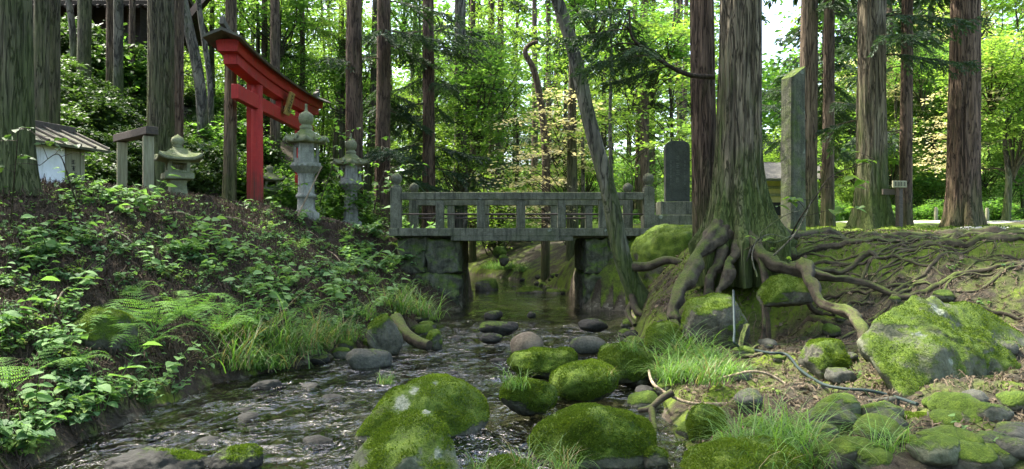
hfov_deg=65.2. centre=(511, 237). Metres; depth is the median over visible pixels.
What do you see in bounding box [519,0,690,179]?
broadleaf tree
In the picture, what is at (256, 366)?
grass tuft
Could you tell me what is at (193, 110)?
hillside shrub
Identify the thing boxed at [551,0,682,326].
leaning tree
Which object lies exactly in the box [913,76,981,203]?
broadleaf tree
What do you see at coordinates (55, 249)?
leafy herb
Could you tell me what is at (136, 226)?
leafy herb
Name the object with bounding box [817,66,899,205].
broadleaf tree
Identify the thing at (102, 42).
hillside shrub
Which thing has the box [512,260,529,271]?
grass tuft
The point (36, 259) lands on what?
leafy herb
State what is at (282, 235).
leafy herb
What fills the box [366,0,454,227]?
broadleaf tree
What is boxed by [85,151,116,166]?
hillside shrub
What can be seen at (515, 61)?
slim tree
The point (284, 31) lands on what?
broadleaf tree
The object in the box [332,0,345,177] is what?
slim tree
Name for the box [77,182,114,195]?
leafy herb
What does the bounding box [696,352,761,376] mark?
grass tuft
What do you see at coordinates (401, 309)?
grass tuft
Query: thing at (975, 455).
pile stone
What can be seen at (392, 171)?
slim tree
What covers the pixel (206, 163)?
hillside shrub
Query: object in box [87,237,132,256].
leafy herb
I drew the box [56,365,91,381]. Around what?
leafy herb
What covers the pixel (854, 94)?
broadleaf tree
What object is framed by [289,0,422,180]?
broadleaf tree
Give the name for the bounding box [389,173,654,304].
stone bridge
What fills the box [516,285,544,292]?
boulder
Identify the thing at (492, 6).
cedar tree
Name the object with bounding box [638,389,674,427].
mossy stick
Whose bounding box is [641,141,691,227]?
memorial stone
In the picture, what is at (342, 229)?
leafy shoot
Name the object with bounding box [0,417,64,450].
leafy herb
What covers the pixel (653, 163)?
slim tree
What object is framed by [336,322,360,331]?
leafy herb
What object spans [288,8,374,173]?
broadleaf tree
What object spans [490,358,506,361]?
stream stone
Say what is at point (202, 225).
leafy herb
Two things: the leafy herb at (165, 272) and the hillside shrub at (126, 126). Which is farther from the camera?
the hillside shrub at (126, 126)
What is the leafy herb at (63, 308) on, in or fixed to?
on the ground at (608, 291)
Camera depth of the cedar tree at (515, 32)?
34.11 m
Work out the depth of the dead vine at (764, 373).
5.94 m
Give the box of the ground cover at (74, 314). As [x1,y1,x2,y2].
[0,183,449,437]
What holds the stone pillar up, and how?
on the ground at (608, 291)
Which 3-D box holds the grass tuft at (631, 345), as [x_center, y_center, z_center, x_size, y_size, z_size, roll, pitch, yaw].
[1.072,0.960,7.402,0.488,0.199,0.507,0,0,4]
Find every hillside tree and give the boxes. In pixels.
[65,0,76,78]
[76,0,91,80]
[106,0,112,88]
[113,0,123,102]
[128,0,134,97]
[184,0,207,147]
[196,0,213,140]
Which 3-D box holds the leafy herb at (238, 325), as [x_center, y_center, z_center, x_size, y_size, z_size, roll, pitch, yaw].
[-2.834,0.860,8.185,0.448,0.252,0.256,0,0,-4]
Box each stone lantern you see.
[154,134,202,195]
[263,165,285,202]
[282,104,329,220]
[333,133,369,224]
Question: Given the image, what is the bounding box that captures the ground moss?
[608,224,1023,303]
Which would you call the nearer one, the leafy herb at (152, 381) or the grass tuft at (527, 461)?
the grass tuft at (527, 461)
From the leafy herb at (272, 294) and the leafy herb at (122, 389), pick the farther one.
the leafy herb at (272, 294)
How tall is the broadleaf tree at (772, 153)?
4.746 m
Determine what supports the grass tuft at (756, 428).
on the ground at (608, 291)
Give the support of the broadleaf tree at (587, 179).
on the ground at (608, 291)
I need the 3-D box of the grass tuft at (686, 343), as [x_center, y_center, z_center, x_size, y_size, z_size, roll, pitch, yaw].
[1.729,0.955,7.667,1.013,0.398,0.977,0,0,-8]
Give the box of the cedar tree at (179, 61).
[174,0,183,169]
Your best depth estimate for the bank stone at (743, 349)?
7.46 m
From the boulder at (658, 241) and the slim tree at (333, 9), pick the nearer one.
the boulder at (658, 241)
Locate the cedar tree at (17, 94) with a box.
[0,0,42,196]
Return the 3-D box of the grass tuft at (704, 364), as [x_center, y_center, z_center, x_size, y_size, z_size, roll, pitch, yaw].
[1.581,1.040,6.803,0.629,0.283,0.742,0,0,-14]
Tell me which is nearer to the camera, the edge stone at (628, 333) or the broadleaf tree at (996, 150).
the edge stone at (628, 333)
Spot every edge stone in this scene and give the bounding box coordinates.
[310,353,329,362]
[331,347,349,356]
[336,339,353,350]
[363,338,369,348]
[410,324,420,331]
[414,317,422,322]
[414,323,433,334]
[416,313,427,320]
[419,321,435,328]
[618,329,628,335]
[620,321,631,326]
[622,329,637,336]
[623,335,641,343]
[627,390,659,408]
[632,380,648,384]
[635,385,654,391]
[654,383,670,393]
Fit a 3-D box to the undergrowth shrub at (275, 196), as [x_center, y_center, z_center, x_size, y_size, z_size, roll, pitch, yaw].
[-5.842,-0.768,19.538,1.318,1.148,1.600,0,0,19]
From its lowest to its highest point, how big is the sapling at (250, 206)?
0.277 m
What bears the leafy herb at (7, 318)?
on the ground at (608, 291)
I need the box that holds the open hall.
[764,162,840,219]
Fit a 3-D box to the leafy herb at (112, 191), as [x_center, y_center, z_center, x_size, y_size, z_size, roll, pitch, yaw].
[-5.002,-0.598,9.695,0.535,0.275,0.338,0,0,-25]
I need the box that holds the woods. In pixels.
[203,0,1023,217]
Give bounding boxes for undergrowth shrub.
[184,121,243,152]
[184,133,245,191]
[189,96,223,107]
[192,96,223,114]
[208,153,273,201]
[214,106,237,119]
[214,108,272,148]
[215,82,223,94]
[222,117,281,164]
[237,111,281,134]
[237,151,276,189]
[237,170,319,209]
[263,135,291,165]
[263,146,289,167]
[263,182,295,208]
[264,157,326,180]
[278,173,314,192]
[281,125,294,140]
[314,151,339,190]
[315,178,379,225]
[316,173,366,200]
[337,202,389,230]
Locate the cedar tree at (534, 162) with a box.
[504,0,548,220]
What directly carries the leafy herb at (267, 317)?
on the ground at (608, 291)
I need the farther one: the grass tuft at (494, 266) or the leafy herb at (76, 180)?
the grass tuft at (494, 266)
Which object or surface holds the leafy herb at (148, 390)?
on the ground at (608, 291)
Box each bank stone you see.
[675,421,688,438]
[712,432,729,438]
[730,369,751,382]
[732,345,755,356]
[734,388,762,409]
[743,415,769,430]
[758,338,777,346]
[764,344,773,348]
[773,355,785,362]
[810,443,831,464]
[822,323,840,335]
[835,314,846,322]
[847,352,857,361]
[889,296,901,303]
[903,434,917,443]
[921,396,929,406]
[927,391,971,411]
[929,409,964,425]
[932,289,954,302]
[961,389,989,402]
[995,391,1023,410]
[995,437,1023,459]
[999,340,1018,354]
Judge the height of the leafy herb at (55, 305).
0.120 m
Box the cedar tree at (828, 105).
[762,0,894,226]
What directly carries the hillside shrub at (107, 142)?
on the ground at (608, 291)
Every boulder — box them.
[73,305,137,355]
[104,446,210,468]
[208,442,263,468]
[251,379,282,387]
[345,349,392,367]
[348,408,459,468]
[355,373,489,440]
[366,314,402,353]
[426,329,442,348]
[475,278,498,290]
[479,321,518,335]
[480,333,502,343]
[482,452,533,468]
[484,310,502,319]
[493,246,506,258]
[498,376,558,415]
[499,254,508,266]
[507,346,577,378]
[510,332,543,352]
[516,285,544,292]
[526,402,656,467]
[527,311,535,318]
[546,288,559,293]
[549,358,618,401]
[569,336,605,353]
[578,318,607,331]
[597,341,655,383]
[630,223,691,288]
[643,445,668,465]
[644,320,684,354]
[679,434,807,468]
[680,292,749,348]
[685,402,727,442]
[756,274,812,307]
[797,337,852,380]
[824,367,856,383]
[856,294,1023,396]
[865,396,899,404]
[903,410,926,419]
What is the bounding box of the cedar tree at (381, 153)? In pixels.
[313,0,469,229]
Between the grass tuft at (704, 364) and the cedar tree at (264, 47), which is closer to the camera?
the grass tuft at (704, 364)
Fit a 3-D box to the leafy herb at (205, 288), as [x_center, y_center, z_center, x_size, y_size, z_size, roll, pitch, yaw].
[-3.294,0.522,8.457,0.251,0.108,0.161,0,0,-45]
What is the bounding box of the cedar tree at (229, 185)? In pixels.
[221,0,236,201]
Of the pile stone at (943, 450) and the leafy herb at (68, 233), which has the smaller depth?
the pile stone at (943, 450)
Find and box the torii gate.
[202,16,330,203]
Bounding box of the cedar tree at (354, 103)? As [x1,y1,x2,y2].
[345,0,362,221]
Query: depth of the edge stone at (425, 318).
12.53 m
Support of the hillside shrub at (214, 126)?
on the ground at (608, 291)
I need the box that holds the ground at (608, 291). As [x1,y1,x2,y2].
[0,105,1023,468]
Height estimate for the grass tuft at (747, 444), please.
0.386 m
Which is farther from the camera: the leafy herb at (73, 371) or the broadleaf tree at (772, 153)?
the broadleaf tree at (772, 153)
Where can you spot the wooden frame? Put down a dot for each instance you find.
(146, 134)
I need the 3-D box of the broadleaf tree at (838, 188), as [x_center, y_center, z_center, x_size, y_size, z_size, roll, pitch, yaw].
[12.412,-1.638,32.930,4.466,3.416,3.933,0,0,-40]
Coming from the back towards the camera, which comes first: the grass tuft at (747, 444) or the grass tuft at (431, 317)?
the grass tuft at (431, 317)
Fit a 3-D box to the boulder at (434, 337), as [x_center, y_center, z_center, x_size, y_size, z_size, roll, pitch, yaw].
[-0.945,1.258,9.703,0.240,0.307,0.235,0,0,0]
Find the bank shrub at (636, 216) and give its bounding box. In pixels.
[622,209,639,220]
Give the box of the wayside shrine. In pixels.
[35,120,110,182]
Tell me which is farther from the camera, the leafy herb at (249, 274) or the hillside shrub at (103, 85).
the hillside shrub at (103, 85)
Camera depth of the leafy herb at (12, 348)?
5.69 m
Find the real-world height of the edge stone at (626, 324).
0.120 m
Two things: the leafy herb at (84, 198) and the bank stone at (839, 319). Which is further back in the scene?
the leafy herb at (84, 198)
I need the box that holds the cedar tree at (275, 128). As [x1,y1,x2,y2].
[270,0,280,172]
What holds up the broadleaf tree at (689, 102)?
on the ground at (608, 291)
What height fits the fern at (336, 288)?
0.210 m
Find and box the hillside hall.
[33,0,210,56]
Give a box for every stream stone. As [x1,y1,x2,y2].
[197,436,217,441]
[236,407,252,409]
[237,411,258,418]
[302,382,317,386]
[303,435,332,442]
[322,394,342,397]
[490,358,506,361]
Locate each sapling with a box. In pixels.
[0,126,82,222]
[5,140,130,223]
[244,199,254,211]
[277,118,387,202]
[359,162,426,213]
[744,235,791,260]
[776,148,876,238]
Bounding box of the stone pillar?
[780,66,805,230]
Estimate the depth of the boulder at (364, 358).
8.29 m
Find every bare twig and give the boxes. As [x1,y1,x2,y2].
[746,234,782,261]
[751,237,757,277]
[759,210,799,242]
[773,194,813,255]
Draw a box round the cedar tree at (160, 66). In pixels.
[147,0,175,191]
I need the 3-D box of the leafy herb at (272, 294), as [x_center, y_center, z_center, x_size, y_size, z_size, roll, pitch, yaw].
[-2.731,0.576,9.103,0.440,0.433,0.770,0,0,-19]
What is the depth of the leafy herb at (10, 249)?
7.41 m
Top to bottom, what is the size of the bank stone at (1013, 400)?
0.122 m
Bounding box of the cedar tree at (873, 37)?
[763,0,996,229]
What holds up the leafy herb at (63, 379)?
on the ground at (608, 291)
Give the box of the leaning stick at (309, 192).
[297,166,322,215]
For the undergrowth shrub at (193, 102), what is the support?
on the ground at (608, 291)
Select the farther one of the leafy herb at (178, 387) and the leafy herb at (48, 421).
the leafy herb at (178, 387)
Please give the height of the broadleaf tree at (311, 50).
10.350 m
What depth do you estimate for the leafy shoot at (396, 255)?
15.08 m
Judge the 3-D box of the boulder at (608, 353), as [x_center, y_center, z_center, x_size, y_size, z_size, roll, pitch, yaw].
[1.077,1.181,7.490,0.576,0.404,0.502,0,0,0]
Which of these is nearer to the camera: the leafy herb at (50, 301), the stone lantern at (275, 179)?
the leafy herb at (50, 301)
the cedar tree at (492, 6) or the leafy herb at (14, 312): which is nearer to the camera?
the leafy herb at (14, 312)
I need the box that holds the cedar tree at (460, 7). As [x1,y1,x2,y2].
[402,0,517,227]
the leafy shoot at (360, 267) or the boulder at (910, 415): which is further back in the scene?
the leafy shoot at (360, 267)
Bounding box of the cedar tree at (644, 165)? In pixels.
[595,0,679,222]
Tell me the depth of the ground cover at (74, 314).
8.60 m
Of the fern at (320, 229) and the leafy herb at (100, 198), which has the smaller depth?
the leafy herb at (100, 198)
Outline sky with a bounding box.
[208,0,1022,170]
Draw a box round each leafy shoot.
[327,255,364,266]
[329,261,354,271]
[330,256,373,273]
[339,227,353,234]
[343,229,407,268]
[347,218,381,231]
[352,239,375,247]
[354,220,378,232]
[355,255,393,270]
[359,248,379,255]
[365,228,388,236]
[381,248,425,259]
[384,205,435,227]
[396,254,412,264]
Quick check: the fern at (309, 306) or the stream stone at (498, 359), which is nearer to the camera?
the stream stone at (498, 359)
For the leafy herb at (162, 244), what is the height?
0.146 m
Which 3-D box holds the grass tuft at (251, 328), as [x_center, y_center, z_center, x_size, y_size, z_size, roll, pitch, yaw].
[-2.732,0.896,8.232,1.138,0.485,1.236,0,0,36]
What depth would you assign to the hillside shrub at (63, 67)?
19.38 m
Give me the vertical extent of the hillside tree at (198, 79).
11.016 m
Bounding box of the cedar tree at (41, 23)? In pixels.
[33,0,49,122]
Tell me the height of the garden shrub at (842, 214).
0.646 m
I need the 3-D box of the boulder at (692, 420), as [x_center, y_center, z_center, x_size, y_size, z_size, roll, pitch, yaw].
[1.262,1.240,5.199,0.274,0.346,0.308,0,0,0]
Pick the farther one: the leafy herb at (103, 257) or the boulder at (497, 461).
the leafy herb at (103, 257)
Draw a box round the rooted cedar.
[535,0,1023,361]
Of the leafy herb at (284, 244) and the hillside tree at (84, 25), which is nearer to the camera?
the leafy herb at (284, 244)
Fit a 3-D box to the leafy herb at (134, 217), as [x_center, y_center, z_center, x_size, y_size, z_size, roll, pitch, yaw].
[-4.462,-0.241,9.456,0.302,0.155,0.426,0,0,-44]
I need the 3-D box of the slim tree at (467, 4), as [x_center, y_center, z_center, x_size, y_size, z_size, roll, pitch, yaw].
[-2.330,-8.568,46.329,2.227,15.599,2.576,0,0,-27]
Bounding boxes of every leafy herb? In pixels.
[0,242,46,259]
[0,243,37,253]
[0,256,29,275]
[0,272,11,286]
[0,275,29,287]
[0,276,59,340]
[0,302,22,327]
[0,335,21,344]
[0,342,9,355]
[0,368,56,410]
[0,411,31,437]
[0,411,46,428]
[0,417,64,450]
[0,430,19,453]
[0,436,40,455]
[1,220,26,231]
[1,343,15,353]
[2,336,27,348]
[2,405,71,429]
[4,297,23,310]
[4,329,41,338]
[5,226,31,238]
[5,234,56,257]
[5,245,27,258]
[6,313,26,328]
[7,393,36,409]
[9,260,60,284]
[10,324,64,342]
[11,397,58,430]
[12,258,42,270]
[15,281,40,292]
[15,402,55,417]
[18,233,59,244]
[18,242,56,269]
[18,246,108,292]
[18,313,49,324]
[20,310,37,323]
[21,214,75,257]
[24,435,53,451]
[25,225,61,237]
[25,290,44,297]
[28,242,57,256]
[29,207,104,244]
[29,276,94,310]
[31,288,55,296]
[32,296,58,303]
[32,301,89,315]
[32,321,95,356]
[33,240,79,257]
[33,298,70,309]
[35,344,94,368]
[35,391,77,408]
[36,319,76,341]
[37,309,73,323]
[38,322,85,340]
[38,402,56,410]
[41,390,78,407]
[42,230,89,243]
[42,277,103,305]
[46,360,85,374]
[47,211,102,232]
[48,374,117,416]
[50,269,90,281]
[52,341,161,411]
[52,400,90,425]
[53,167,102,190]
[53,370,97,386]
[53,389,112,410]
[54,328,84,341]
[55,186,90,205]
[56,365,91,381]
[57,215,111,244]
[57,294,80,312]
[57,349,77,359]
[57,375,99,392]
[58,229,72,237]
[59,205,73,212]
[59,263,103,284]
[59,264,83,274]
[62,174,102,186]
[64,404,104,424]
[65,173,110,186]
[65,184,93,195]
[66,399,90,420]
[68,374,117,393]
[69,250,105,266]
[70,371,102,384]
[71,221,121,236]
[71,257,91,266]
[75,182,121,197]
[75,192,115,205]
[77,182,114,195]
[78,233,98,245]
[86,386,123,403]
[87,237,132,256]
[97,368,113,382]
[102,281,136,294]
[104,378,129,393]
[106,237,142,251]
[106,276,137,284]
[107,183,176,218]
[109,237,147,247]
[109,243,139,254]
[111,166,179,202]
[113,265,139,280]
[117,179,147,195]
[118,186,138,196]
[119,194,149,206]
[119,342,200,383]
[119,380,161,398]
[125,222,144,231]
[127,212,142,222]
[127,365,162,394]
[129,376,170,390]
[133,248,151,257]
[135,240,170,268]
[136,195,212,235]
[136,391,164,404]
[138,230,164,240]
[140,388,155,398]
[150,235,185,253]
[151,239,177,244]
[155,256,183,273]
[155,374,193,394]
[161,268,174,277]
[164,216,227,251]
[173,272,188,282]
[175,252,199,263]
[179,237,213,254]
[179,240,208,251]
[184,252,222,262]
[191,268,216,277]
[192,282,212,290]
[194,242,235,275]
[198,217,237,250]
[210,310,254,330]
[212,227,255,260]
[216,270,240,280]
[221,275,254,287]
[221,337,263,363]
[223,277,295,312]
[226,230,254,238]
[230,282,253,293]
[232,307,271,320]
[234,267,263,278]
[235,236,271,256]
[239,246,295,275]
[239,303,268,320]
[240,275,263,282]
[241,322,270,339]
[243,200,271,216]
[243,268,276,281]
[244,246,275,263]
[253,261,301,285]
[253,270,289,303]
[255,340,269,348]
[258,229,275,243]
[260,228,287,240]
[260,246,298,260]
[260,279,285,291]
[262,232,282,238]
[265,197,310,220]
[266,249,325,282]
[273,246,293,254]
[275,285,310,299]
[277,232,295,248]
[278,274,321,287]
[278,289,314,305]
[281,307,311,325]
[281,323,313,332]
[293,234,313,239]
[294,208,332,228]
[310,257,331,264]
[310,258,351,281]
[314,266,332,276]
[319,272,352,303]
[320,315,341,322]
[323,309,342,323]
[325,318,350,334]
[333,280,388,310]
[334,277,361,286]
[334,302,360,314]
[336,304,362,319]
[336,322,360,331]
[339,235,366,260]
[340,235,364,253]
[341,275,366,293]
[345,309,363,320]
[358,273,409,297]
[359,268,372,276]
[371,281,402,292]
[383,264,396,273]
[948,413,1006,440]
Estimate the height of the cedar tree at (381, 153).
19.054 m
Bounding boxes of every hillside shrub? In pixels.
[61,13,102,57]
[61,17,146,81]
[61,23,95,57]
[61,54,97,74]
[61,59,90,84]
[61,69,96,100]
[61,84,98,108]
[61,93,76,108]
[61,93,128,135]
[61,101,93,133]
[61,112,99,134]
[62,123,116,151]
[67,95,126,132]
[75,83,120,100]
[77,127,114,152]
[81,131,114,148]
[83,90,139,110]
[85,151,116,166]
[85,151,116,179]
[85,152,110,181]
[85,153,114,173]
[85,169,104,183]
[86,76,118,95]
[87,152,130,175]
[89,95,146,127]
[89,162,136,187]
[90,121,135,134]
[91,36,146,95]
[92,31,127,73]
[93,41,193,110]
[95,101,124,123]
[96,149,139,187]
[98,150,141,187]
[100,88,135,118]
[101,123,141,144]
[103,129,132,155]
[107,141,141,168]
[109,140,141,178]
[110,87,145,113]
[112,117,140,130]
[123,64,190,115]
[127,102,146,123]
[128,152,141,184]
[128,167,141,186]
[143,122,191,136]
[184,90,195,108]
[184,114,195,123]
[184,119,195,134]
[184,136,199,151]
[184,147,221,191]
[185,106,215,116]
[187,123,223,139]
[187,161,221,196]
[187,165,221,194]
[192,99,223,112]
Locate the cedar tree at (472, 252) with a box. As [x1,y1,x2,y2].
[469,0,476,262]
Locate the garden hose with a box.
[732,290,918,405]
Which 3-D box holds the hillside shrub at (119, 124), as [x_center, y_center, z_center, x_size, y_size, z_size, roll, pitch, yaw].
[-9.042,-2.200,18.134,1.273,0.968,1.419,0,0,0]
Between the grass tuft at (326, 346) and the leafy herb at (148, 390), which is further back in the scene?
the grass tuft at (326, 346)
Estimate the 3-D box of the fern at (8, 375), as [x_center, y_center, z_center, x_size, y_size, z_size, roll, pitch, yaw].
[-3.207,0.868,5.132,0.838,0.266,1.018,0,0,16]
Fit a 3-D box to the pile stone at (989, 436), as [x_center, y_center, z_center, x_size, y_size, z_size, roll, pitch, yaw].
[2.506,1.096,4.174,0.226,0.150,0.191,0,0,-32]
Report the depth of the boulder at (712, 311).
8.12 m
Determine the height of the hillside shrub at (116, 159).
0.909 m
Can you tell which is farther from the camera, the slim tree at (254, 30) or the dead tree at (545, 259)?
the slim tree at (254, 30)
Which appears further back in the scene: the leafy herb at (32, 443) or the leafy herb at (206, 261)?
the leafy herb at (206, 261)
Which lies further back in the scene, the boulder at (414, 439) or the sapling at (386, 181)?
the sapling at (386, 181)
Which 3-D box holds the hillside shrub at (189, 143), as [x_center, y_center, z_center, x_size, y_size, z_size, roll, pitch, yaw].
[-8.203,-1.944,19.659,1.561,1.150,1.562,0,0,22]
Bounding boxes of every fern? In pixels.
[0,345,104,390]
[40,346,113,369]
[88,309,177,335]
[101,291,237,331]
[109,313,214,353]
[111,281,162,296]
[144,290,242,318]
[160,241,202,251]
[178,309,273,334]
[185,297,269,318]
[226,278,284,297]
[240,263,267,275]
[247,307,306,322]
[275,271,318,285]
[287,239,316,247]
[289,295,333,311]
[307,226,333,232]
[314,281,357,295]
[317,259,364,274]
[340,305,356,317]
[359,275,389,284]
[378,253,415,264]
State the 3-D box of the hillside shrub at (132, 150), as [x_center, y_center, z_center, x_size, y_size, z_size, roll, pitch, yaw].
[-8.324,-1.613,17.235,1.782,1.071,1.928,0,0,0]
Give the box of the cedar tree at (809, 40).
[800,0,819,226]
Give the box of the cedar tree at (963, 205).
[938,0,987,227]
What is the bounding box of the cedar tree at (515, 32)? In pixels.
[475,0,543,222]
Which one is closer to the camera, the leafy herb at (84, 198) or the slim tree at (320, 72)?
the leafy herb at (84, 198)
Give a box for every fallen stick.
[51,285,70,316]
[111,232,138,250]
[159,212,192,215]
[224,216,255,229]
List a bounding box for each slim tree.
[243,7,340,88]
[245,0,284,48]
[249,3,315,145]
[308,0,367,136]
[315,0,336,135]
[320,0,364,169]
[327,0,422,121]
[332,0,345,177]
[363,0,422,209]
[367,21,394,185]
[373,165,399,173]
[393,1,422,220]
[466,0,485,48]
[484,0,494,191]
[507,0,538,172]
[520,17,561,191]
[578,0,661,183]
[621,0,657,211]
[625,0,665,218]
[633,0,718,138]
[651,0,682,140]
[652,0,682,112]
[682,0,717,141]
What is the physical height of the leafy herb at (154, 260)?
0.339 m
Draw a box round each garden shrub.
[818,199,846,220]
[835,202,851,219]
[835,205,850,220]
[913,206,929,219]
[914,199,943,219]
[920,204,942,220]
[982,197,1021,220]
[1013,207,1023,218]
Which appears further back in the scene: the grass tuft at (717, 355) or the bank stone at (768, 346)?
the bank stone at (768, 346)
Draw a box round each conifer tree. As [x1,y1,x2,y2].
[770,0,856,199]
[837,0,948,200]
[893,0,996,205]
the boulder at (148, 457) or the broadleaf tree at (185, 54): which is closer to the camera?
the boulder at (148, 457)
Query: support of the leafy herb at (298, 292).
on the ground at (608, 291)
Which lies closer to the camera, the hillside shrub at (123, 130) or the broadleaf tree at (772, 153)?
the hillside shrub at (123, 130)
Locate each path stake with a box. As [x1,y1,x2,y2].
[934,207,937,219]
[985,208,988,220]
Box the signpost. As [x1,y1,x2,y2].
[882,181,906,226]
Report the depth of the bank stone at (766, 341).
8.10 m
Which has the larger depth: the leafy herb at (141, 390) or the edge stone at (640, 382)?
the edge stone at (640, 382)
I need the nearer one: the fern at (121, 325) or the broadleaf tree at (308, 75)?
the fern at (121, 325)
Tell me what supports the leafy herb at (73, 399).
on the ground at (608, 291)
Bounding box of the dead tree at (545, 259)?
[523,40,549,279]
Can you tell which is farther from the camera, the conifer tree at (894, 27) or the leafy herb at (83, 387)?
the conifer tree at (894, 27)
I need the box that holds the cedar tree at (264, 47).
[261,0,267,141]
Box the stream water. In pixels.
[26,274,687,468]
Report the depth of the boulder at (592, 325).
10.67 m
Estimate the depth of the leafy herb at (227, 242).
9.69 m
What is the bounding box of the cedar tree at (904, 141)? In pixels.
[835,0,949,225]
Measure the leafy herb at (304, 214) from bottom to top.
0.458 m
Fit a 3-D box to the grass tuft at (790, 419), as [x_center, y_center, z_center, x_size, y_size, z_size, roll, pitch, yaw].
[1.628,1.054,4.689,0.834,0.386,0.805,0,0,42]
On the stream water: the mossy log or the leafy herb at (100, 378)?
the mossy log
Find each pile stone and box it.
[783,420,839,439]
[796,431,835,454]
[808,402,856,430]
[815,393,861,413]
[823,436,884,468]
[845,413,861,431]
[853,413,902,441]
[854,447,892,468]
[861,400,904,417]
[870,409,908,427]
[905,434,960,466]
[916,425,983,443]
[928,392,979,411]
[951,439,1003,468]
[961,408,982,423]
[972,401,1013,422]
[976,430,1009,442]
[984,443,1018,467]
[993,421,1023,438]
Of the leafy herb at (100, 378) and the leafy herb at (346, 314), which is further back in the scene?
the leafy herb at (346, 314)
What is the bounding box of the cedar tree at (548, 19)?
[543,0,551,180]
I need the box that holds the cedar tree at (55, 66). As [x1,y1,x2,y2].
[49,0,60,124]
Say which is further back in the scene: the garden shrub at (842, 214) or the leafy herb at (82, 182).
the garden shrub at (842, 214)
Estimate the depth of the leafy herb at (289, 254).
10.66 m
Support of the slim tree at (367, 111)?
on the ground at (608, 291)
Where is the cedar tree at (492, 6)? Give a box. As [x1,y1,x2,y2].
[449,0,528,246]
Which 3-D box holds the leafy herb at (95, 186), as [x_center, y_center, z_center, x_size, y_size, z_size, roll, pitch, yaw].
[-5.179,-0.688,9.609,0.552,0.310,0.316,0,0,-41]
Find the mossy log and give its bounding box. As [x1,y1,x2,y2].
[390,313,432,350]
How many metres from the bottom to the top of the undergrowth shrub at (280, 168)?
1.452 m
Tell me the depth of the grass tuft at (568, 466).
4.31 m
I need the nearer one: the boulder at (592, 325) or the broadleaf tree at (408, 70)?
the boulder at (592, 325)
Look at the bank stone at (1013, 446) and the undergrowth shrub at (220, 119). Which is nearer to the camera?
the bank stone at (1013, 446)
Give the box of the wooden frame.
[113,126,157,190]
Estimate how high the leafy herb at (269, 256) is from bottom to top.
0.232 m
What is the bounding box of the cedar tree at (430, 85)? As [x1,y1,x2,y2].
[362,0,504,227]
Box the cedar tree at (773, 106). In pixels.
[715,0,780,151]
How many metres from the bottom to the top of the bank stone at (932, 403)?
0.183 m
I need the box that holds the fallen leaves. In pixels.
[644,228,1023,434]
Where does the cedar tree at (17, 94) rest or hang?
on the ground at (608, 291)
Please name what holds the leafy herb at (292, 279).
on the ground at (608, 291)
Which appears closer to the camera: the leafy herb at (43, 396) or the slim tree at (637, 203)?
the leafy herb at (43, 396)
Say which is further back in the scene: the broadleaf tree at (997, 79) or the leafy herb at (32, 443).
the broadleaf tree at (997, 79)
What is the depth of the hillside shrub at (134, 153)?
16.90 m
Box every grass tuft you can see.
[185,314,290,372]
[197,309,260,340]
[205,305,310,347]
[222,285,324,343]
[226,337,297,371]
[242,324,327,372]
[250,317,332,361]
[253,313,351,355]
[268,308,326,342]
[289,301,356,333]
[289,318,356,349]
[306,307,375,341]
[324,312,370,341]
[348,287,390,319]
[369,285,405,306]
[370,284,437,314]
[370,366,401,385]
[384,280,441,314]
[393,279,434,301]
[402,286,471,321]
[458,446,521,468]
[481,260,492,268]
[484,259,500,268]
[485,259,514,269]
[489,435,572,468]
[491,362,536,393]
[504,262,516,268]
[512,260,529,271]
[516,431,613,468]
[609,333,652,352]
[624,327,722,369]
[631,349,697,379]
[639,346,695,389]
[642,318,750,357]
[650,330,714,362]
[655,343,769,386]
[658,344,728,381]
[665,349,734,376]
[671,340,741,361]
[672,388,794,443]
[677,400,819,468]
[678,395,835,466]
[686,342,751,367]
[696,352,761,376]
[697,377,842,441]
[697,393,871,468]
[728,382,880,465]
[736,380,850,446]
[748,399,891,468]
[808,395,964,462]
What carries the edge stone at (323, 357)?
in the stream water
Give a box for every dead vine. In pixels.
[648,369,726,405]
[716,370,787,384]
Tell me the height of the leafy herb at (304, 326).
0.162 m
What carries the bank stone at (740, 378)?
on the ground at (608, 291)
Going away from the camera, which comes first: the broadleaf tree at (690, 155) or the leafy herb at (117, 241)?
the leafy herb at (117, 241)
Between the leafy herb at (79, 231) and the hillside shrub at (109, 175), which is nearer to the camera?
the leafy herb at (79, 231)
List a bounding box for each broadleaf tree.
[184,0,243,101]
[184,0,260,86]
[184,2,224,86]
[184,54,224,88]
[205,0,338,137]
[244,0,334,118]
[245,10,325,155]
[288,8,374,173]
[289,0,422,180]
[295,33,368,169]
[338,52,405,215]
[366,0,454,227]
[367,75,413,204]
[392,16,453,191]
[392,24,562,227]
[398,4,454,220]
[419,0,527,226]
[436,68,529,174]
[443,0,554,255]
[451,20,526,209]
[453,2,562,220]
[455,3,615,260]
[476,0,552,212]
[496,19,625,220]
[506,31,627,244]
[507,46,567,220]
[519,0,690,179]
[526,0,604,211]
[541,17,600,216]
[546,0,663,181]
[561,24,626,219]
[576,2,777,177]
[577,55,633,211]
[589,0,691,203]
[592,3,689,212]
[593,29,663,210]
[622,3,682,177]
[655,105,772,201]
[658,41,718,190]
[667,0,719,158]
[763,126,819,161]
[763,137,780,161]
[764,144,845,199]
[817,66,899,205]
[817,115,852,203]
[818,162,853,208]
[835,59,856,174]
[836,91,942,206]
[843,41,946,207]
[848,34,948,202]
[886,0,948,182]
[891,67,1017,204]
[899,0,1023,205]
[913,24,1023,220]
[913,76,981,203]
[981,0,1023,218]
[981,4,1012,143]
[981,47,1016,146]
[981,73,1023,184]
[994,36,1023,134]
[1001,0,1023,54]

